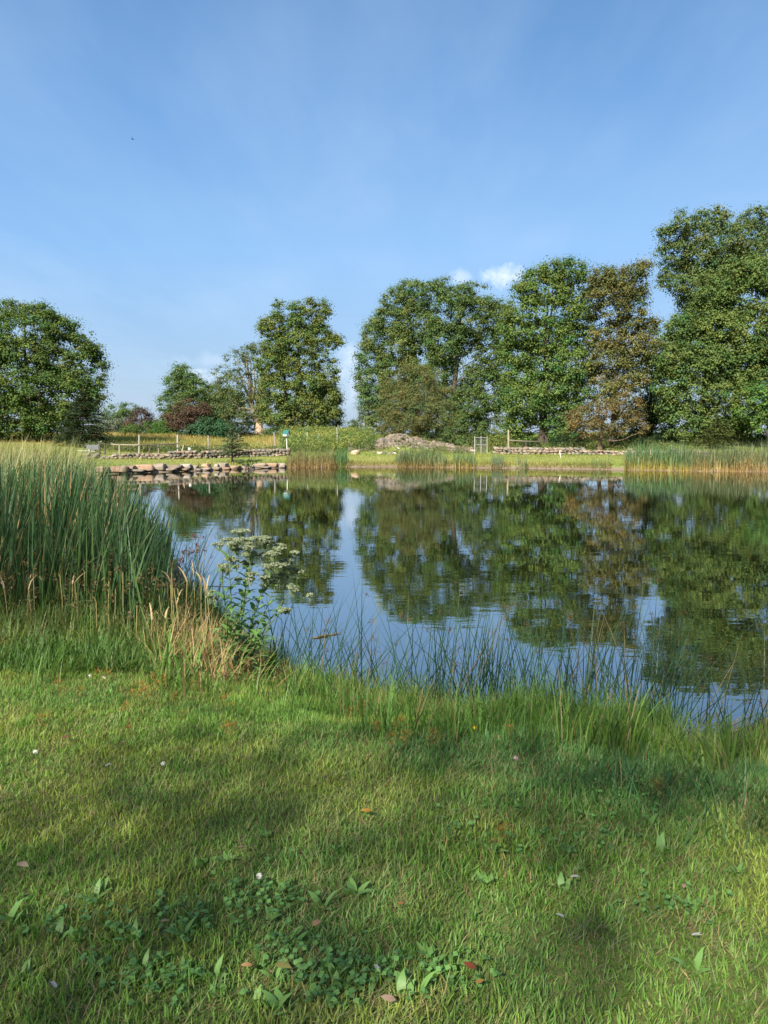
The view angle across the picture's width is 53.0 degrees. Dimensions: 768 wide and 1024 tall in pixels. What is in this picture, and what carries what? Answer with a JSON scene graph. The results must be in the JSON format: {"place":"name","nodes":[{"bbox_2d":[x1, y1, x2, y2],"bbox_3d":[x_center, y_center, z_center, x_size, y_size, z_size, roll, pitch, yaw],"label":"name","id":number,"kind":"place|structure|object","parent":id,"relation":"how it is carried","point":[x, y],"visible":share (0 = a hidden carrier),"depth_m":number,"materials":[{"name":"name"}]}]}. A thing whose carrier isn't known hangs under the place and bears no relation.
{"place":"outdoors","nodes":[
{"label":"outdoors","id":0,"kind":"place"},
{"bbox_2d":[0,436,767,1023],"bbox_3d":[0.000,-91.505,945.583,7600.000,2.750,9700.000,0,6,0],"label":"ground","id":1,"kind":"structure","parent":0,"point":[558,974],"depth_m":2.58,"materials":[{"name":"plant"}]},
{"bbox_2d":[0,898,23,926],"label":"plantain weed","id":2,"kind":"object","parent":1,"relation":"on","point":[12,914],"visible":0.9,"depth_m":2.42,"materials":[{"name":"green plant"}]},
{"bbox_2d":[1,637,92,693],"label":"grass tuft","id":3,"kind":"object","parent":1,"relation":"on","point":[41,675],"visible":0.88,"depth_m":4.82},
{"bbox_2d":[0,624,108,668],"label":"grass tuft","id":4,"kind":"object","parent":1,"relation":"on","point":[41,637],"visible":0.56,"depth_m":5.31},
{"bbox_2d":[45,916,71,940],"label":"plantain weed","id":5,"kind":"object","parent":1,"relation":"on","point":[60,924],"visible":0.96,"depth_m":2.35,"materials":[{"name":"green plant"}]},
{"bbox_2d":[0,297,118,441],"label":"maple tree","id":6,"kind":"object","parent":1,"relation":"on","point":[39,415],"visible":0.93,"depth_m":60.07,"materials":[{"name":"green plant"}]},
{"bbox_2d":[0,433,119,509],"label":"reeds","id":7,"kind":"object","parent":1,"relation":"on","point":[4,454],"visible":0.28,"depth_m":18.89,"materials":[{"name":"green plant"}]},
{"bbox_2d":[50,385,115,447],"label":"spruce tree","id":8,"kind":"object","parent":1,"relation":"on","point":[83,431],"visible":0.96,"depth_m":57.16,"materials":[{"name":"green plant"}]},
{"bbox_2d":[90,408,122,433],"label":"willow tree","id":9,"kind":"object","parent":1,"relation":"on","point":[116,420],"visible":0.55,"depth_m":94.24,"materials":[{"name":"green plant"}]},
{"bbox_2d":[0,449,217,632],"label":"cattail","id":10,"kind":"object","parent":1,"relation":"on","point":[32,526],"depth_m":7.15},
{"bbox_2d":[0,541,221,680],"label":"sedge grass","id":11,"kind":"structure","parent":1,"relation":"on","point":[58,620],"depth_m":5.68,"materials":[{"name":"plant"}]},
{"bbox_2d":[0,559,226,667],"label":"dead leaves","id":12,"kind":"object","parent":1,"relation":"on","point":[171,591],"visible":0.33,"depth_m":5.97,"materials":[{"name":"plant"}]},
{"bbox_2d":[53,633,173,677],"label":"grass tuft","id":13,"kind":"object","parent":1,"relation":"on","point":[109,654],"visible":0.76,"depth_m":5.10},
{"bbox_2d":[109,401,142,430],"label":"tree","id":14,"kind":"object","parent":1,"relation":"on","point":[122,410],"visible":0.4,"depth_m":97.23,"materials":[{"name":"green plant"}]},
{"bbox_2d":[98,435,177,454],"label":"rail fence","id":15,"kind":"object","parent":1,"relation":"on","point":[105,444],"visible":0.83,"depth_m":49.31,"materials":[{"name":"brown wood"}]},
{"bbox_2d":[120,404,156,432],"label":"plum tree","id":16,"kind":"object","parent":1,"relation":"on","point":[146,417],"visible":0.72,"depth_m":92.71,"materials":[{"name":"brown plant"}]},
{"bbox_2d":[77,502,237,634],"bbox_3d":[-2.121,0.529,7.081,1.773,1.375,0.959,0,6,0],"label":"rush clump","id":17,"kind":"object","parent":1,"relation":"on","point":[196,578],"visible":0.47,"depth_m":7.08,"materials":[{"name":"green plant"}]},
{"bbox_2d":[105,607,243,700],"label":"grass tuft","id":18,"kind":"object","parent":1,"relation":"on","point":[166,671],"visible":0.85,"depth_m":4.69,"materials":[{"name":"plant"}]},
{"bbox_2d":[165,917,197,935],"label":"plantain weed","id":19,"kind":"object","parent":1,"relation":"on","point":[184,930],"visible":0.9,"depth_m":2.38,"materials":[{"name":"green plant"}]},
{"bbox_2d":[150,360,218,432],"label":"leafy tree","id":20,"kind":"object","parent":1,"relation":"on","point":[184,383],"visible":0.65,"depth_m":86.29,"materials":[{"name":"green plant"}]},
{"bbox_2d":[158,397,212,429],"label":"copper tree","id":21,"kind":"object","parent":1,"relation":"on","point":[187,412],"visible":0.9,"depth_m":78.98,"materials":[{"name":"brown plant"}]},
{"bbox_2d":[83,448,290,458],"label":"stone wall","id":22,"kind":"structure","parent":1,"relation":"on","point":[193,454],"depth_m":48.65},
{"bbox_2d":[117,495,256,595],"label":"rush clump","id":23,"kind":"object","parent":1,"relation":"on","point":[185,554],"visible":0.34,"depth_m":8.63,"materials":[{"name":"green plant"}]},
{"bbox_2d":[137,513,241,626],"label":"rush clump","id":24,"kind":"object","parent":1,"relation":"on","point":[203,595],"visible":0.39,"depth_m":7.61,"materials":[{"name":"green plant"}]},
{"bbox_2d":[176,418,214,437],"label":"sumac shrub","id":25,"kind":"object","parent":1,"relation":"on","point":[188,431],"visible":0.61,"depth_m":75.82,"materials":[{"name":"green plant"}]},
{"bbox_2d":[90,596,308,690],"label":"dry grass","id":26,"kind":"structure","parent":1,"relation":"on","point":[193,643],"depth_m":5.64,"materials":[{"name":"plant"}]},
{"bbox_2d":[193,953,227,979],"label":"plantain weed","id":27,"kind":"object","parent":1,"relation":"on","point":[201,973],"visible":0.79,"depth_m":2.18,"materials":[{"name":"green plant"}]},
{"bbox_2d":[191,415,240,438],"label":"sumac shrub","id":28,"kind":"object","parent":1,"relation":"on","point":[219,430],"visible":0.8,"depth_m":76.03,"materials":[{"name":"green plant"}]},
{"bbox_2d":[205,383,248,430],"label":"broad tree","id":29,"kind":"object","parent":1,"relation":"on","point":[228,417],"visible":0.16,"depth_m":91.10,"materials":[{"name":"green plant"}]},
{"bbox_2d":[213,422,249,461],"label":"young spruce","id":30,"kind":"object","parent":1,"relation":"on","point":[229,445],"visible":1,"depth_m":47.70,"materials":[{"name":"green plant"}]},
{"bbox_2d":[195,341,272,434],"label":"old tree","id":31,"kind":"object","parent":1,"relation":"on","point":[250,399],"visible":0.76,"depth_m":80.69,"materials":[{"name":"green plant"}]},
{"bbox_2d":[226,418,257,437],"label":"dark shrub","id":32,"kind":"object","parent":1,"relation":"on","point":[244,430],"visible":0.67,"depth_m":78.53,"materials":[{"name":"green plant"}]},
{"bbox_2d":[230,656,279,700],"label":"grass tuft","id":33,"kind":"object","parent":1,"relation":"on","point":[254,689],"visible":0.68,"depth_m":4.99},
{"bbox_2d":[205,528,313,676],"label":"boneset plant","id":34,"kind":"object","parent":1,"relation":"on","point":[234,543],"visible":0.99,"depth_m":5.74,"materials":[{"name":"green plant"}]},
{"bbox_2d":[261,988,292,1014],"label":"plantain weed","id":35,"kind":"object","parent":1,"relation":"on","point":[274,999],"visible":0.92,"depth_m":2.04,"materials":[{"name":"green plant"}]},
{"bbox_2d":[226,591,350,678],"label":"rush clump","id":36,"kind":"object","parent":1,"relation":"on","point":[282,642],"visible":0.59,"depth_m":6.01,"materials":[{"name":"green plant"}]},
{"bbox_2d":[248,295,348,430],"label":"tall tree","id":37,"kind":"object","parent":1,"relation":"on","point":[295,409],"visible":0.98,"depth_m":78.24,"materials":[{"name":"green plant"}]},
{"bbox_2d":[274,660,331,700],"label":"grass tuft","id":38,"kind":"object","parent":1,"relation":"on","point":[287,686],"visible":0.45,"depth_m":5.26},
{"bbox_2d":[283,445,339,467],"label":"reed clump","id":39,"kind":"object","parent":1,"relation":"on","point":[316,459],"visible":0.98,"depth_m":48.85,"materials":[{"name":"green plant"}]},
{"bbox_2d":[275,423,377,452],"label":"weeds","id":40,"kind":"object","parent":1,"relation":"on","point":[298,437],"visible":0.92,"depth_m":59.67,"materials":[{"name":"green plant"}]},
{"bbox_2d":[240,575,412,688],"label":"rush clump","id":41,"kind":"object","parent":1,"relation":"on","point":[297,647],"visible":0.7,"depth_m":5.77,"materials":[{"name":"green plant"}]},
{"bbox_2d":[267,665,386,721],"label":"grass tuft","id":42,"kind":"object","parent":1,"relation":"on","point":[316,703],"visible":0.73,"depth_m":4.62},
{"bbox_2d":[308,384,348,428],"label":"shaded tree","id":43,"kind":"object","parent":1,"relation":"on","point":[340,401],"visible":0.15,"depth_m":86.34,"materials":[{"name":"green plant"}]},
{"bbox_2d":[333,445,349,466],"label":"reed clump","id":44,"kind":"object","parent":1,"relation":"on","point":[343,460],"visible":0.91,"depth_m":49.37,"materials":[{"name":"green plant"}]},
{"bbox_2d":[262,567,432,697],"bbox_3d":[-0.283,0.875,5.781,1.197,1.056,1.396,-4,7,-34],"label":"rush clump","id":45,"kind":"object","parent":1,"relation":"on","point":[360,656],"visible":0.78,"depth_m":5.58,"materials":[{"name":"green plant"}]},
{"bbox_2d":[287,664,418,718],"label":"grass tuft","id":46,"kind":"object","parent":1,"relation":"on","point":[346,703],"visible":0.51,"depth_m":4.75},
{"bbox_2d":[342,877,376,897],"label":"plantain weed","id":47,"kind":"object","parent":1,"relation":"on","point":[352,888],"visible":0.98,"depth_m":2.59,"materials":[{"name":"green plant"}]},
{"bbox_2d":[352,399,383,428],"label":"hazy tree","id":48,"kind":"object","parent":1,"relation":"on","point":[362,413],"visible":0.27,"depth_m":115.78,"materials":[{"name":"green plant"}]},
{"bbox_2d":[21,765,745,1007],"bbox_3d":[0.253,1.256,2.617,2.685,0.051,1.084,-3,6,-26],"label":"clover","id":49,"kind":"object","parent":1,"relation":"on","point":[433,966],"visible":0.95,"depth_m":2.26,"materials":[{"name":"green plant"}]},
{"bbox_2d":[0,431,767,456],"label":"meadow grass","id":50,"kind":"structure","parent":1,"relation":"on","point":[155,437],"depth_m":65.39,"materials":[{"name":"plant"}]},
{"bbox_2d":[80,431,688,454],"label":"undergrowth","id":51,"kind":"object","parent":1,"relation":"on","point":[199,448],"visible":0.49,"depth_m":56.73,"materials":[{"name":"green plant"}]},
{"bbox_2d":[5,448,767,468],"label":"grass","id":52,"kind":"structure","parent":1,"relation":"on","point":[564,456],"depth_m":49.29,"materials":[{"name":"plant"}]},
{"bbox_2d":[365,419,407,437],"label":"leafy shrub","id":53,"kind":"object","parent":1,"relation":"on","point":[384,427],"visible":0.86,"depth_m":63.57,"materials":[{"name":"green plant"}]},
{"bbox_2d":[338,659,439,746],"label":"grass tuft","id":54,"kind":"object","parent":1,"relation":"on","point":[386,726],"visible":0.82,"depth_m":4.04,"materials":[{"name":"plant"}]},
{"bbox_2d":[306,592,471,693],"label":"rush clump","id":55,"kind":"object","parent":1,"relation":"on","point":[370,654],"visible":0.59,"depth_m":5.45,"materials":[{"name":"green plant"}]},
{"bbox_2d":[348,276,446,436],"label":"oak tree","id":56,"kind":"object","parent":1,"relation":"on","point":[402,335],"visible":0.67,"depth_m":77.80,"materials":[{"name":"green plant"}]},
{"bbox_2d":[390,968,413,998],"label":"plantain weed","id":57,"kind":"object","parent":1,"relation":"on","point":[400,981],"visible":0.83,"depth_m":2.11,"materials":[{"name":"green plant"}]},
{"bbox_2d":[347,433,475,452],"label":"rock pile","id":58,"kind":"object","parent":1,"relation":"on","point":[391,442],"depth_m":58.67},
{"bbox_2d":[372,361,461,438],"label":"crabapple tree","id":59,"kind":"object","parent":1,"relation":"on","point":[420,425],"visible":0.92,"depth_m":64.46,"materials":[{"name":"green plant"}]},
{"bbox_2d":[358,594,480,708],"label":"rush clump","id":60,"kind":"object","parent":1,"relation":"on","point":[429,671],"visible":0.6,"depth_m":5.38,"materials":[{"name":"green plant"}]},
{"bbox_2d":[394,442,448,467],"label":"reed clump","id":61,"kind":"object","parent":1,"relation":"on","point":[408,456],"visible":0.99,"depth_m":49.16,"materials":[{"name":"green plant"}]},
{"bbox_2d":[371,566,528,711],"bbox_3d":[0.394,0.882,5.166,1.119,1.174,0.573,-1,6,-11],"label":"rush clump","id":62,"kind":"object","parent":1,"relation":"on","point":[450,666],"visible":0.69,"depth_m":5.23,"materials":[{"name":"green plant"}]},
{"bbox_2d":[439,421,470,445],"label":"leafy shrub","id":63,"kind":"object","parent":1,"relation":"on","point":[459,427],"visible":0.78,"depth_m":62.13,"materials":[{"name":"green plant"}]},
{"bbox_2d":[144,565,767,779],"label":"shore grass","id":64,"kind":"structure","parent":1,"relation":"on","point":[759,749],"depth_m":4.98,"materials":[{"name":"plant"}]},
{"bbox_2d":[356,669,577,751],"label":"grass tuft","id":65,"kind":"object","parent":1,"relation":"on","point":[435,721],"visible":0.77,"depth_m":4.01,"materials":[{"name":"plant"}]},
{"bbox_2d":[413,274,525,437],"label":"oak tree","id":66,"kind":"object","parent":1,"relation":"on","point":[457,333],"visible":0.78,"depth_m":74.80,"materials":[{"name":"green plant"}]},
{"bbox_2d":[398,670,544,744],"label":"grass tuft","id":67,"kind":"object","parent":1,"relation":"on","point":[475,714],"visible":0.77,"depth_m":4.06,"materials":[{"name":"plant"}]},
{"bbox_2d":[465,420,492,446],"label":"leafy shrub","id":68,"kind":"object","parent":1,"relation":"on","point":[482,433],"visible":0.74,"depth_m":61.26,"materials":[{"name":"green plant"}]},
{"bbox_2d":[387,581,577,711],"bbox_3d":[0.696,0.931,5.219,1.424,1.068,0.586,0,6,0],"label":"rush clump","id":69,"kind":"object","parent":1,"relation":"on","point":[492,661],"visible":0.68,"depth_m":5.24,"materials":[{"name":"green plant"}]},
{"bbox_2d":[350,459,626,468],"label":"shore grass","id":70,"kind":"structure","parent":1,"relation":"on","point":[537,466],"depth_m":47.54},
{"bbox_2d":[424,674,571,727],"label":"grass tuft","id":71,"kind":"object","parent":1,"relation":"on","point":[507,705],"visible":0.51,"depth_m":4.63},
{"bbox_2d":[485,426,514,450],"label":"leafy shrub","id":72,"kind":"object","parent":1,"relation":"on","point":[500,441],"visible":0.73,"depth_m":59.55,"materials":[{"name":"green plant"}]},
{"bbox_2d":[435,584,576,708],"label":"rush clump","id":73,"kind":"object","parent":1,"relation":"on","point":[526,672],"visible":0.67,"depth_m":5.20,"materials":[{"name":"green plant"}]},
{"bbox_2d":[491,253,605,445],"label":"ash tree","id":74,"kind":"object","parent":1,"relation":"on","point":[542,393],"visible":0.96,"depth_m":62.10,"materials":[{"name":"green plant"}]},
{"bbox_2d":[484,670,651,726],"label":"grass tuft","id":75,"kind":"object","parent":1,"relation":"on","point":[542,699],"visible":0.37,"depth_m":4.87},
{"bbox_2d":[546,430,589,447],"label":"dark shrub","id":76,"kind":"object","parent":1,"relation":"on","point":[557,439],"visible":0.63,"depth_m":60.65,"materials":[{"name":"green plant"}]},
{"bbox_2d":[500,570,640,708],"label":"rush clump","id":77,"kind":"object","parent":1,"relation":"on","point":[568,658],"visible":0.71,"depth_m":5.17,"materials":[{"name":"green plant"}]},
{"bbox_2d":[500,592,675,709],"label":"rush clump","id":78,"kind":"object","parent":1,"relation":"on","point":[593,671],"visible":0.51,"depth_m":5.21,"materials":[{"name":"green plant"}]},
{"bbox_2d":[486,741,706,814],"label":"grass tuft","id":79,"kind":"object","parent":1,"relation":"on","point":[605,785],"visible":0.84,"depth_m":3.33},
{"bbox_2d":[492,446,706,455],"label":"stone wall","id":80,"kind":"structure","parent":1,"relation":"on","point":[540,450],"depth_m":53.86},
{"bbox_2d":[513,666,695,754],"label":"grass tuft","id":81,"kind":"object","parent":1,"relation":"on","point":[568,713],"visible":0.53,"depth_m":3.95,"materials":[{"name":"plant"}]},
{"bbox_2d":[560,388,654,449],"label":"brown tree","id":82,"kind":"object","parent":1,"relation":"on","point":[602,427],"visible":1,"depth_m":56.67,"materials":[{"name":"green plant"}]},
{"bbox_2d":[577,253,666,446],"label":"bronze tree","id":83,"kind":"object","parent":1,"relation":"on","point":[609,282],"visible":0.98,"depth_m":60.20,"materials":[{"name":"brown plant"}]},
{"bbox_2d":[527,666,724,771],"bbox_3d":[1.194,1.059,3.843,1.121,0.561,0.695,0,6,0],"label":"grass tuft","id":84,"kind":"object","parent":1,"relation":"on","point":[629,729],"visible":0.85,"depth_m":3.81,"materials":[{"name":"plant"}]},
{"bbox_2d":[607,432,653,447],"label":"dark shrub","id":85,"kind":"object","parent":1,"relation":"on","point":[631,439],"visible":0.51,"depth_m":59.64,"materials":[{"name":"green plant"}]},
{"bbox_2d":[534,739,730,809],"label":"grass tuft","id":86,"kind":"object","parent":1,"relation":"on","point":[626,767],"visible":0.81,"depth_m":3.39,"materials":[{"name":"plant"}]},
{"bbox_2d":[566,574,716,712],"bbox_3d":[1.778,0.944,5.094,0.954,1.066,0.818,-4,7,-38],"label":"rush clump","id":87,"kind":"object","parent":1,"relation":"on","point":[631,677],"visible":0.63,"depth_m":5.13,"materials":[{"name":"green plant"}]},
{"bbox_2d":[528,557,763,729],"bbox_3d":[1.657,0.869,4.957,1.620,1.244,0.985,0,6,0],"label":"rush clump","id":88,"kind":"object","parent":1,"relation":"on","point":[671,675],"visible":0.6,"depth_m":5.00,"materials":[{"name":"green plant"}]},
{"bbox_2d":[616,350,681,439],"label":"shadowy tree","id":89,"kind":"object","parent":1,"relation":"on","point":[648,398],"visible":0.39,"depth_m":69.14,"materials":[{"name":"green plant"}]},
{"bbox_2d":[587,734,767,850],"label":"grass tuft","id":90,"kind":"object","parent":1,"relation":"on","point":[745,795],"visible":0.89,"depth_m":3.21,"materials":[{"name":"plant"}]},
{"bbox_2d":[597,610,765,742],"bbox_3d":[1.960,1.018,4.867,1.460,0.948,0.798,-2,6,-23],"label":"rush clump","id":91,"kind":"object","parent":1,"relation":"on","point":[683,698],"visible":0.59,"depth_m":4.86,"materials":[{"name":"green plant"}]},
{"bbox_2d":[634,683,746,778],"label":"grass tuft","id":92,"kind":"object","parent":1,"relation":"on","point":[726,764],"visible":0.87,"depth_m":3.62,"materials":[{"name":"plant"}]},
{"bbox_2d":[671,947,710,973],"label":"plantain weed","id":93,"kind":"object","parent":1,"relation":"on","point":[698,961],"visible":0.97,"depth_m":2.21,"materials":[{"name":"green plant"}]},
{"bbox_2d":[645,251,767,446],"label":"maple tree","id":94,"kind":"object","parent":1,"relation":"on","point":[713,353],"visible":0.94,"depth_m":59.04,"materials":[{"name":"green plant"}]},
{"bbox_2d":[646,426,766,444],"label":"dark shrub","id":95,"kind":"object","parent":1,"relation":"on","point":[762,437],"visible":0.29,"depth_m":62.56,"materials":[{"name":"green plant"}]},
{"bbox_2d":[675,440,738,471],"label":"reed clump","id":96,"kind":"object","parent":1,"relation":"on","point":[700,460],"visible":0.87,"depth_m":43.37,"materials":[{"name":"green plant"}]},
{"bbox_2d":[649,201,767,433],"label":"soaring tree","id":97,"kind":"object","parent":1,"relation":"on","point":[712,257],"visible":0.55,"depth_m":64.42,"materials":[{"name":"green plant"}]},
{"bbox_2d":[689,416,739,447],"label":"cedar tree","id":98,"kind":"object","parent":1,"relation":"on","point":[715,438],"visible":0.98,"depth_m":56.42,"materials":[{"name":"green plant"}]},
{"bbox_2d":[683,699,767,751],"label":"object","id":99,"kind":"object","parent":1,"relation":"on","point":[728,729],"visible":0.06,"depth_m":5.00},
{"bbox_2d":[716,681,743,764],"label":"grass tuft","id":100,"kind":"object","parent":1,"relation":"on","point":[733,753],"visible":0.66,"depth_m":3.88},
{"bbox_2d":[696,642,767,745],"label":"rush clump","id":101,"kind":"object","parent":1,"relation":"on","point":[718,701],"visible":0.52,"depth_m":4.65,"materials":[{"name":"green plant"}]},
{"bbox_2d":[704,616,767,741],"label":"rush clump","id":102,"kind":"object","parent":1,"relation":"on","point":[745,711],"visible":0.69,"depth_m":4.70,"materials":[{"name":"green plant"}]},
{"bbox_2d":[721,438,767,471],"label":"reed clump","id":103,"kind":"object","parent":1,"relation":"on","point":[759,461],"visible":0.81,"depth_m":42.95,"materials":[{"name":"green plant"}]},
{"bbox_2d":[725,376,767,447],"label":"young maple","id":104,"kind":"object","parent":1,"relation":"on","point":[758,414],"visible":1,"depth_m":56.32,"materials":[{"name":"green plant"}]},
{"bbox_2d":[0,0,767,435],"label":"sky","id":105,"kind":"structure","parent":0,"point":[337,151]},
{"bbox_2d":[96,467,767,733],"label":"water","id":106,"kind":"structure","parent":0,"point":[390,535],"depth_m":12.47,"materials":[{"name":"liquid"}]},
{"bbox_2d":[451,449,476,467],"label":"reed clump","id":107,"kind":"object","parent":106,"relation":"on","point":[473,461],"visible":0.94,"depth_m":48.28,"materials":[{"name":"green plant"}]},
{"bbox_2d":[621,437,691,470],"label":"reed clump","id":108,"kind":"object","parent":106,"relation":"on","point":[669,459],"visible":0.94,"depth_m":44.68,"materials":[{"name":"green plant"}]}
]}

